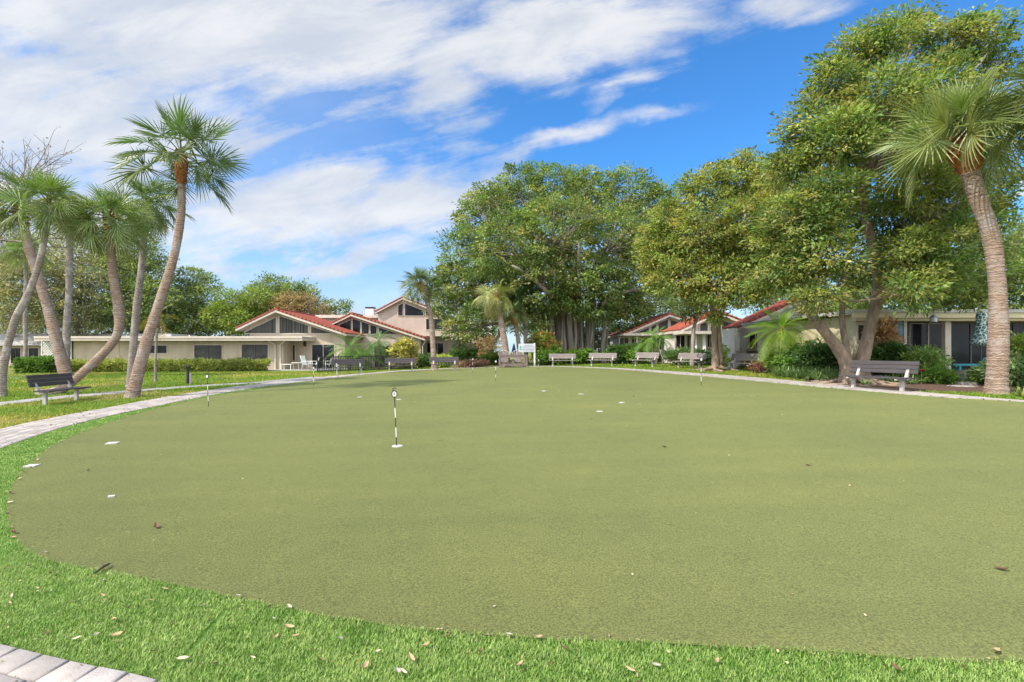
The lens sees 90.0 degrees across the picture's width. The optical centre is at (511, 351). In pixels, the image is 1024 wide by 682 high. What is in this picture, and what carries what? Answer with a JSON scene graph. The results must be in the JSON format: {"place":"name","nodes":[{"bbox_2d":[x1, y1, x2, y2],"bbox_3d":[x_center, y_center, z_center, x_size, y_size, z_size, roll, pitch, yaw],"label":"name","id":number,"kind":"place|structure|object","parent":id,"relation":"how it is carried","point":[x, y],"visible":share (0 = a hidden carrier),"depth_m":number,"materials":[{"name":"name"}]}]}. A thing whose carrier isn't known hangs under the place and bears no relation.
{"place":"outdoors","nodes":[
{"label":"outdoors","id":0,"kind":"place"},
{"bbox_2d":[0,377,316,404],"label":"footpath","id":1,"kind":"structure","parent":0,"point":[54,397],"depth_m":19.08,"materials":[{"name":"concrete"}]},
{"bbox_2d":[0,352,1023,428],"bbox_3d":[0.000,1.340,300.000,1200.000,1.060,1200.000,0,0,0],"label":"lawn","id":2,"kind":"structure","parent":0,"point":[596,362],"depth_m":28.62,"materials":[{"name":"plant"}]},
{"bbox_2d":[0,232,56,356],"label":"palm tree","id":3,"kind":"object","parent":2,"relation":"on","point":[13,247],"visible":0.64,"depth_m":41.81,"materials":[{"name":"green plant"}]},
{"bbox_2d":[9,354,56,373],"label":"hedge","id":4,"kind":"object","parent":2,"relation":"on","point":[36,364],"visible":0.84,"depth_m":34.33,"materials":[{"name":"green plant"}]},
{"bbox_2d":[0,187,73,376],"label":"palm tree","id":5,"kind":"object","parent":2,"relation":"on","point":[62,363],"visible":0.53,"depth_m":27.36,"materials":[{"name":"green plant"}]},
{"bbox_2d":[0,222,91,337],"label":"broadleaf tree","id":6,"kind":"object","parent":2,"relation":"on","point":[9,289],"visible":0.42,"depth_m":51.05,"materials":[{"name":"green plant"}]},
{"bbox_2d":[0,164,105,396],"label":"palm tree","id":7,"kind":"object","parent":2,"relation":"on","point":[49,184],"visible":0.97,"depth_m":17.56,"materials":[{"name":"green plant"}]},
{"bbox_2d":[25,373,90,404],"bbox_3d":[-13.951,1.193,15.788,0.655,1.024,1.920,0,0,-10],"label":"park bench","id":8,"kind":"object","parent":2,"relation":"on","point":[34,381],"visible":0.9,"depth_m":15.58,"materials":[{"name":"grey wood"}]},
{"bbox_2d":[0,298,125,333],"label":"broadleaf tree","id":9,"kind":"object","parent":2,"relation":"on","point":[45,330],"visible":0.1,"depth_m":63.27,"materials":[{"name":"green plant"}]},
{"bbox_2d":[0,130,127,299],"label":"bare tree","id":10,"kind":"object","parent":2,"relation":"on","point":[25,167],"visible":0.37,"depth_m":27.93,"materials":[{"name":"brown plant"}]},
{"bbox_2d":[5,228,137,341],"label":"broadleaf tree","id":11,"kind":"object","parent":2,"relation":"on","point":[79,293],"visible":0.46,"depth_m":53.96,"materials":[{"name":"green plant"}]},
{"bbox_2d":[46,192,101,364],"bbox_3d":[-28.229,-4.394,32.558,3.218,11.885,3.309,0,0,29],"label":"palm tree","id":12,"kind":"object","parent":2,"relation":"on","point":[66,331],"visible":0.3,"depth_m":32.33,"materials":[{"name":"grey plant"}]},
{"bbox_2d":[34,182,158,394],"bbox_3d":[-14.963,-2.105,18.465,3.838,7.997,2.848,0,0,-30],"label":"palm tree","id":13,"kind":"object","parent":2,"relation":"on","point":[113,231],"visible":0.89,"depth_m":18.47,"materials":[{"name":"green plant"}]},
{"bbox_2d":[0,334,195,365],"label":"bungalow","id":14,"kind":"object","parent":2,"relation":"on","point":[34,348],"visible":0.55,"depth_m":53.00,"materials":[{"name":"paint"}]},
{"bbox_2d":[95,381,168,400],"bbox_3d":[-15.596,1.500,20.946,2.392,0.113,11.977,0,0,-38],"label":"mulch bed","id":15,"kind":"object","parent":2,"relation":"on","point":[125,390],"visible":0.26,"depth_m":18.96,"materials":[{"name":"brown wood"}]},
{"bbox_2d":[93,172,195,386],"bbox_3d":[-15.299,-2.941,21.655,3.520,9.053,3.001,0,0,22],"label":"palm tree","id":16,"kind":"object","parent":15,"relation":"on","point":[160,222],"visible":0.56,"depth_m":21.31,"materials":[{"name":"green plant"}]},
{"bbox_2d":[101,92,251,397],"bbox_3d":[-11.420,-3.462,17.565,4.518,10.296,4.185,0,0,0],"label":"palm tree","id":17,"kind":"object","parent":15,"relation":"on","point":[179,166],"visible":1,"depth_m":17.29,"materials":[{"name":"green plant"}]},
{"bbox_2d":[73,226,198,333],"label":"broadleaf tree","id":18,"kind":"object","parent":2,"relation":"on","point":[153,266],"visible":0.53,"depth_m":56.21,"materials":[{"name":"green plant"}]},
{"bbox_2d":[139,304,181,381],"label":"palm tree","id":19,"kind":"object","parent":2,"relation":"on","point":[155,354],"visible":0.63,"depth_m":24.65,"materials":[{"name":"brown plant"}]},
{"bbox_2d":[70,355,272,371],"bbox_3d":[-24.987,1.005,37.626,14.026,1.544,1.899,0,0,-6],"label":"hedge","id":20,"kind":"object","parent":2,"relation":"on","point":[118,364],"visible":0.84,"depth_m":37.27,"materials":[{"name":"green plant"}]},
{"bbox_2d":[34,335,315,368],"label":"flat roofed house","id":21,"kind":"structure","parent":2,"relation":"on","point":[277,350],"depth_m":40.40,"materials":[{"name":"beige paint"}]},
{"bbox_2d":[193,344,222,359],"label":"window","id":22,"kind":"structure","parent":21,"relation":"in","point":[214,351],"depth_m":40.38,"materials":[{"name":"grey glass"}]},
{"bbox_2d":[241,344,268,359],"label":"window","id":23,"kind":"structure","parent":21,"relation":"in","point":[254,351],"depth_m":40.38,"materials":[{"name":"grey glass"}]},
{"bbox_2d":[124,305,249,335],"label":"broadleaf tree","id":24,"kind":"object","parent":2,"relation":"on","point":[204,331],"visible":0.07,"depth_m":67.74,"materials":[{"name":"green plant"}]},
{"bbox_2d":[148,265,226,334],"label":"broadleaf tree","id":25,"kind":"object","parent":2,"relation":"on","point":[197,291],"visible":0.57,"depth_m":60.38,"materials":[{"name":"green plant"}]},
{"bbox_2d":[195,283,279,335],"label":"broadleaf tree","id":26,"kind":"object","parent":2,"relation":"on","point":[240,307],"visible":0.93,"depth_m":58.55,"materials":[{"name":"green plant"}]},
{"bbox_2d":[240,271,327,316],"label":"broadleaf tree","id":27,"kind":"object","parent":2,"relation":"on","point":[281,285],"visible":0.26,"depth_m":65.57,"materials":[{"name":"green plant"}]},
{"bbox_2d":[259,289,335,314],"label":"broadleaf tree","id":28,"kind":"object","parent":2,"relation":"on","point":[302,307],"visible":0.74,"depth_m":60.34,"materials":[{"name":"green plant"}]},
{"bbox_2d":[235,308,364,370],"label":"gabled house","id":29,"kind":"structure","parent":2,"relation":"on","point":[278,322],"depth_m":42.24,"materials":[{"name":"beige paint"}]},
{"bbox_2d":[244,317,276,333],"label":"window","id":30,"kind":"structure","parent":29,"relation":"in","point":[270,326],"depth_m":42.24,"materials":[{"name":"grey glass"}]},
{"bbox_2d":[279,315,308,333],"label":"window","id":31,"kind":"structure","parent":29,"relation":"in","point":[286,325],"depth_m":42.24,"materials":[{"name":"grey glass"}]},
{"bbox_2d":[311,344,334,368],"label":"sliding door","id":32,"kind":"structure","parent":29,"relation":"in","point":[321,350],"depth_m":42.24,"materials":[{"name":"black glass"}]},
{"bbox_2d":[317,298,354,314],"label":"broadleaf tree","id":33,"kind":"object","parent":2,"relation":"on","point":[342,303],"visible":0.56,"depth_m":69.85,"materials":[{"name":"green plant"}]},
{"bbox_2d":[323,332,374,370],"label":"feather palm","id":34,"kind":"object","parent":2,"relation":"on","point":[350,352],"visible":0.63,"depth_m":37.24,"materials":[{"name":"green plant"}]},
{"bbox_2d":[332,359,365,374],"bbox_3d":[-9.815,0.953,30.857,1.920,1.024,0.655,0,0,-32],"label":"park bench","id":35,"kind":"object","parent":2,"relation":"on","point":[359,362],"visible":0.88,"depth_m":31.02,"materials":[{"name":"grey wood"}]},
{"bbox_2d":[343,343,386,370],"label":"feather palm","id":36,"kind":"object","parent":2,"relation":"on","point":[366,353],"visible":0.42,"depth_m":36.90,"materials":[{"name":"green plant"}]},
{"bbox_2d":[317,354,416,371],"bbox_3d":[-10.050,0.814,36.246,7.373,1.339,0.084,0,0,-38],"label":"picket fence","id":37,"kind":"object","parent":2,"relation":"on","point":[377,364],"visible":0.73,"depth_m":36.01,"materials":[{"name":"black metal"}]},
{"bbox_2d":[364,330,393,360],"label":"feather palm","id":38,"kind":"object","parent":2,"relation":"on","point":[380,345],"visible":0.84,"depth_m":38.73,"materials":[{"name":"green plant"}]},
{"bbox_2d":[332,312,429,366],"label":"gabled house","id":39,"kind":"structure","parent":2,"relation":"on","point":[358,323],"depth_m":46.59,"materials":[{"name":"paint"}]},
{"bbox_2d":[315,296,457,363],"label":"two storey house","id":40,"kind":"structure","parent":2,"relation":"on","point":[408,316],"depth_m":50.90,"materials":[{"name":"paint"}]},
{"bbox_2d":[404,303,423,315],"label":"window","id":41,"kind":"structure","parent":40,"relation":"in","point":[409,310],"depth_m":50.89,"materials":[{"name":"grey glass"}]},
{"bbox_2d":[385,358,415,371],"bbox_3d":[-7.085,0.907,32.566,1.920,1.025,0.655,0,0,-14],"label":"park bench","id":42,"kind":"object","parent":2,"relation":"on","point":[389,361],"visible":0.91,"depth_m":32.70,"materials":[{"name":"grey wood"}]},
{"bbox_2d":[386,336,419,368],"bbox_3d":[-8.098,0.188,38.184,2.620,2.801,2.427,0,0,0],"label":"shrub","id":43,"kind":"object","parent":2,"relation":"on","point":[403,347],"visible":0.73,"depth_m":37.84,"materials":[{"name":"yellow plant"}]},
{"bbox_2d":[414,352,430,367],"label":"shrub","id":44,"kind":"object","parent":2,"relation":"on","point":[422,359],"visible":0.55,"depth_m":41.47,"materials":[{"name":"green plant"}]},
{"bbox_2d":[397,266,449,368],"bbox_3d":[-6.444,-2.505,37.205,3.908,7.740,3.809,0,0,-37],"label":"palm tree","id":45,"kind":"object","parent":2,"relation":"on","point":[424,291],"visible":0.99,"depth_m":36.83,"materials":[{"name":"green plant"}]},
{"bbox_2d":[429,357,458,370],"bbox_3d":[-4.448,0.851,33.567,1.920,1.024,0.655,0,0,-8],"label":"park bench","id":46,"kind":"object","parent":2,"relation":"on","point":[443,359],"visible":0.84,"depth_m":33.73,"materials":[{"name":"grey wood"}]},
{"bbox_2d":[447,343,480,365],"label":"shrub","id":47,"kind":"object","parent":2,"relation":"on","point":[467,353],"visible":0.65,"depth_m":42.80,"materials":[{"name":"green plant"}]},
{"bbox_2d":[453,358,489,367],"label":"shrub","id":48,"kind":"object","parent":2,"relation":"on","point":[472,363],"visible":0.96,"depth_m":39.04,"materials":[{"name":"brown plant"}]},
{"bbox_2d":[456,316,495,359],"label":"gabled house","id":49,"kind":"structure","parent":2,"relation":"on","point":[474,343],"depth_m":56.60,"materials":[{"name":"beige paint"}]},
{"bbox_2d":[473,333,501,356],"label":"shrub","id":50,"kind":"object","parent":2,"relation":"on","point":[486,341],"visible":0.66,"depth_m":51.79,"materials":[{"name":"brown plant"}]},
{"bbox_2d":[478,349,501,364],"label":"shrub","id":51,"kind":"object","parent":2,"relation":"on","point":[492,357],"visible":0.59,"depth_m":45.76,"materials":[{"name":"green plant"}]},
{"bbox_2d":[472,279,516,366],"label":"palm tree","id":52,"kind":"object","parent":2,"relation":"on","point":[495,304],"visible":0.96,"depth_m":38.27,"materials":[{"name":"green plant"}]},
{"bbox_2d":[0,366,1009,681],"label":"leaf crumbs","id":53,"kind":"object","parent":2,"relation":"on","point":[376,462],"visible":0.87,"depth_m":9.07,"materials":[{"name":"brown plant"}]},
{"bbox_2d":[468,305,546,346],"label":"broadleaf tree","id":54,"kind":"object","parent":2,"relation":"on","point":[507,325],"visible":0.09,"depth_m":68.02,"materials":[{"name":"green plant"}]},
{"bbox_2d":[501,299,528,363],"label":"palm tree","id":55,"kind":"object","parent":2,"relation":"on","point":[514,318],"visible":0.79,"depth_m":39.84,"materials":[{"name":"green plant"}]},
{"bbox_2d":[505,278,547,364],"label":"palm tree","id":56,"kind":"object","parent":2,"relation":"on","point":[531,287],"visible":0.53,"depth_m":40.74,"materials":[{"name":"green plant"}]},
{"bbox_2d":[525,329,561,365],"bbox_3d":[2.487,-0.203,40.092,3.065,3.259,2.812,0,0,0],"label":"shrub","id":57,"kind":"object","parent":2,"relation":"on","point":[541,339],"visible":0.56,"depth_m":39.69,"materials":[{"name":"green plant"}]},
{"bbox_2d":[531,344,568,365],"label":"shrub","id":58,"kind":"object","parent":2,"relation":"on","point":[542,355],"visible":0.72,"depth_m":38.73,"materials":[{"name":"green plant"}]},
{"bbox_2d":[421,159,686,363],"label":"banyan tree","id":59,"kind":"object","parent":2,"relation":"on","point":[568,311],"visible":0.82,"depth_m":42.28,"materials":[{"name":"green plant"}]},
{"bbox_2d":[549,354,575,365],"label":"park bench","id":60,"kind":"object","parent":2,"relation":"on","point":[562,356],"visible":0.92,"depth_m":36.75,"materials":[{"name":"grey wood"}]},
{"bbox_2d":[566,348,597,364],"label":"shrub","id":61,"kind":"object","parent":2,"relation":"on","point":[582,356],"visible":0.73,"depth_m":39.61,"materials":[{"name":"green plant"}]},
{"bbox_2d":[540,313,629,359],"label":"broadleaf tree","id":62,"kind":"object","parent":2,"relation":"on","point":[612,330],"visible":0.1,"depth_m":55.10,"materials":[{"name":"green plant"}]},
{"bbox_2d":[589,353,616,365],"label":"park bench","id":63,"kind":"object","parent":2,"relation":"on","point":[601,355],"visible":0.93,"depth_m":34.73,"materials":[{"name":"grey wood"}]},
{"bbox_2d":[603,341,640,363],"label":"shrub","id":64,"kind":"object","parent":2,"relation":"on","point":[620,350],"visible":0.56,"depth_m":37.83,"materials":[{"name":"green plant"}]},
{"bbox_2d":[624,343,661,363],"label":"shrub","id":65,"kind":"object","parent":2,"relation":"on","point":[631,351],"visible":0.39,"depth_m":36.83,"materials":[{"name":"green plant"}]},
{"bbox_2d":[632,352,659,366],"bbox_3d":[8.246,0.548,31.836,0.655,1.024,1.920,0,0,-32],"label":"park bench","id":66,"kind":"object","parent":2,"relation":"on","point":[654,355],"visible":0.89,"depth_m":31.91,"materials":[{"name":"grey wood"}]},
{"bbox_2d":[608,312,686,362],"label":"gabled house","id":67,"kind":"structure","parent":2,"relation":"on","point":[668,319],"depth_m":42.53,"materials":[{"name":"white paint"}]},
{"bbox_2d":[598,281,705,327],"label":"broadleaf tree","id":68,"kind":"object","parent":2,"relation":"on","point":[665,307],"visible":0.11,"depth_m":61.55,"materials":[{"name":"green plant"}]},
{"bbox_2d":[632,326,674,364],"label":"feather palm","id":69,"kind":"object","parent":2,"relation":"on","point":[647,346],"visible":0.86,"depth_m":36.00,"materials":[{"name":"green plant"}]},
{"bbox_2d":[659,346,711,365],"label":"shrub","id":70,"kind":"object","parent":2,"relation":"on","point":[672,354],"visible":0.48,"depth_m":32.34,"materials":[{"name":"green plant"}]},
{"bbox_2d":[672,353,706,367],"bbox_3d":[9.924,0.574,28.636,0.655,1.024,1.920,0,0,-32],"label":"park bench","id":71,"kind":"object","parent":2,"relation":"on","point":[681,356],"visible":0.87,"depth_m":28.62,"materials":[{"name":"grey wood"}]},
{"bbox_2d":[671,291,718,366],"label":"tree","id":72,"kind":"object","parent":2,"relation":"on","point":[690,312],"visible":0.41,"depth_m":30.89,"materials":[{"name":"green plant"}]},
{"bbox_2d":[660,309,740,363],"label":"gabled house","id":73,"kind":"structure","parent":2,"relation":"on","point":[680,333],"depth_m":36.53,"materials":[{"name":"white paint"}]},
{"bbox_2d":[627,145,833,372],"bbox_3d":[10.318,-4.458,25.223,9.162,11.046,7.998,0,0,-21],"label":"broadleaf tree","id":74,"kind":"object","parent":2,"relation":"on","point":[720,254],"visible":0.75,"depth_m":23.86,"materials":[{"name":"green plant"}]},
{"bbox_2d":[727,353,763,370],"bbox_3d":[11.133,0.591,24.625,0.655,1.025,1.920,0,0,-22],"label":"park bench","id":75,"kind":"object","parent":2,"relation":"on","point":[735,357],"visible":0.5,"depth_m":24.87,"materials":[{"name":"grey wood"}]},
{"bbox_2d":[746,361,776,373],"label":"shrub","id":76,"kind":"object","parent":2,"relation":"on","point":[760,368],"visible":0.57,"depth_m":22.49,"materials":[{"name":"red plant"}]},
{"bbox_2d":[721,298,826,367],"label":"gabled house","id":77,"kind":"structure","parent":2,"relation":"on","point":[733,334],"depth_m":29.54,"materials":[{"name":"white paint"}]},
{"bbox_2d":[744,304,819,367],"bbox_3d":[11.659,-0.514,22.031,2.954,3.134,3.031,0,0,39],"label":"feather palm","id":78,"kind":"object","parent":2,"relation":"on","point":[782,337],"visible":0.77,"depth_m":21.80,"materials":[{"name":"green plant"}]},
{"bbox_2d":[761,345,802,369],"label":"shrub","id":79,"kind":"object","parent":2,"relation":"on","point":[781,362],"visible":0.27,"depth_m":21.42,"materials":[{"name":"green plant"}]},
{"bbox_2d":[740,286,860,315],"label":"broadleaf tree","id":80,"kind":"object","parent":2,"relation":"on","point":[769,301],"visible":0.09,"depth_m":43.61,"materials":[{"name":"green plant"}]},
{"bbox_2d":[785,336,838,375],"bbox_3d":[12.275,0.248,20.578,2.512,1.880,2.428,0,0,0],"label":"shrub","id":81,"kind":"object","parent":2,"relation":"on","point":[819,354],"visible":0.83,"depth_m":20.09,"materials":[{"name":"green plant"}]},
{"bbox_2d":[816,281,885,311],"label":"broadleaf tree","id":82,"kind":"object","parent":2,"relation":"on","point":[834,308],"visible":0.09,"depth_m":37.48,"materials":[{"name":"green plant"}]},
{"bbox_2d":[735,0,1023,386],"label":"broadleaf tree","id":83,"kind":"object","parent":2,"relation":"on","point":[843,133],"visible":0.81,"depth_m":16.26,"materials":[{"name":"green plant"}]},
{"bbox_2d":[839,360,919,390],"bbox_3d":[10.661,0.773,14.923,0.655,1.024,1.920,0,0,-20],"label":"park bench","id":84,"kind":"object","parent":2,"relation":"on","point":[858,366],"visible":0.87,"depth_m":14.83,"materials":[{"name":"grey wood"}]},
{"bbox_2d":[741,309,1023,378],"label":"patio house","id":85,"kind":"structure","parent":2,"relation":"on","point":[952,330],"depth_m":20.59,"materials":[{"name":"beige paint"}]},
{"bbox_2d":[907,322,940,351],"bbox_3d":[16.730,-0.189,20.585,1.641,2.038,0.070,0,0,0],"label":"sliding door","id":86,"kind":"structure","parent":85,"relation":"in","point":[919,333],"depth_m":20.59,"materials":[{"name":"black glass"}]},
{"bbox_2d":[951,322,987,369],"bbox_3d":[18.432,-0.189,20.585,1.731,2.038,0.070,0,0,0],"label":"sliding door","id":87,"kind":"structure","parent":85,"relation":"in","point":[962,352],"depth_m":20.59,"materials":[{"name":"black glass"}]},
{"bbox_2d":[1010,322,1023,356],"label":"sliding door","id":88,"kind":"structure","parent":85,"relation":"in","point":[1015,327],"depth_m":20.59,"materials":[{"name":"black glass"}]},
{"bbox_2d":[839,262,983,308],"bbox_3d":[26.756,-3.029,34.645,9.537,7.991,5.824,0,0,0],"label":"broadleaf tree","id":89,"kind":"object","parent":2,"relation":"on","point":[856,296],"visible":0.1,"depth_m":33.70,"materials":[{"name":"green plant"}]},
{"bbox_2d":[804,377,1022,392],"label":"mulch bed","id":90,"kind":"object","parent":2,"relation":"on","point":[933,387],"visible":0.41,"depth_m":15.15,"materials":[{"name":"brown wood"}]},
{"bbox_2d":[853,336,913,376],"bbox_3d":[13.395,0.317,18.421,1.932,1.754,1.900,0,0,0],"label":"shrub","id":91,"kind":"object","parent":90,"relation":"on","point":[888,351],"visible":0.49,"depth_m":18.03,"materials":[{"name":"green plant"}]},
{"bbox_2d":[861,313,908,346],"bbox_3d":[13.735,-0.524,18.874,1.531,1.935,1.422,0,0,42],"label":"shrub","id":92,"kind":"object","parent":90,"relation":"on","point":[884,332],"visible":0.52,"depth_m":18.67,"materials":[{"name":"brown plant"}]},
{"bbox_2d":[897,344,956,379],"bbox_3d":[13.920,0.418,17.335,1.763,1.404,1.761,0,0,34],"label":"shrub","id":93,"kind":"object","parent":90,"relation":"on","point":[928,357],"visible":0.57,"depth_m":17.09,"materials":[{"name":"green plant"}]},
{"bbox_2d":[911,364,964,384],"bbox_3d":[13.785,0.788,16.635,1.470,0.862,1.456,0,0,0],"label":"shrub","id":94,"kind":"object","parent":90,"relation":"on","point":[942,374],"visible":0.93,"depth_m":16.37,"materials":[{"name":"green plant"}]},
{"bbox_2d":[867,62,1023,394],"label":"palm tree","id":95,"kind":"object","parent":90,"relation":"on","point":[965,157],"visible":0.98,"depth_m":13.23,"materials":[{"name":"green plant"}]},
{"bbox_2d":[961,364,985,384],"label":"shrub","id":96,"kind":"object","parent":90,"relation":"on","point":[971,374],"visible":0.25,"depth_m":16.16,"materials":[{"name":"green plant"}]},
{"bbox_2d":[972,350,1023,387],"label":"shrub","id":97,"kind":"object","parent":90,"relation":"on","point":[1016,366],"visible":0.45,"depth_m":14.94,"materials":[{"name":"green plant"}]},
{"bbox_2d":[1010,331,1023,356],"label":"shrub","id":98,"kind":"object","parent":90,"relation":"on","point":[1017,343],"visible":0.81,"depth_m":15.51,"materials":[{"name":"green plant"}]},
{"bbox_2d":[970,311,987,364],"bbox_3d":[16.126,-0.201,17.600,0.578,2.415,0.578,0,0,38],"label":"folded parasol","id":99,"kind":"object","parent":2,"relation":"on","point":[979,338],"visible":0.84,"depth_m":17.50,"materials":[{"name":"teal fabric"}]},
{"bbox_2d":[964,220,1023,308],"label":"broadleaf tree","id":100,"kind":"object","parent":2,"relation":"on","point":[1018,292],"visible":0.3,"depth_m":31.69,"materials":[{"name":"green plant"}]},
{"bbox_2d":[969,64,1023,167],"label":"palm tree","id":101,"kind":"object","parent":2,"relation":"on","point":[1018,127],"visible":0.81,"depth_m":12.14,"materials":[{"name":"green plant"}]},
{"bbox_2d":[0,375,1023,681],"bbox_3d":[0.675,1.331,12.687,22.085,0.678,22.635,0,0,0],"label":"turf grass","id":102,"kind":"structure","parent":0,"point":[20,573],"depth_m":2.68,"materials":[{"name":"green plant"}]},
{"bbox_2d":[0,366,1023,681],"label":"path","id":103,"kind":"structure","parent":0,"point":[22,664],"depth_m":10.53,"materials":[{"name":"concrete"}]},
{"bbox_2d":[0,0,1023,352],"label":"sky","id":104,"kind":"structure","parent":0,"point":[362,123],"materials":[{"name":"blue"}]},
{"bbox_2d":[7,367,1023,661],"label":"putting green","id":105,"kind":"object","parent":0,"point":[543,501],"visible":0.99,"depth_m":4.94,"materials":[{"name":"green plant"}]},
{"bbox_2d":[498,355,527,367],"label":"bench","id":106,"kind":"object","parent":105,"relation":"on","point":[511,356],"visible":0.84,"depth_m":35.93,"materials":[{"name":"grey wood"}]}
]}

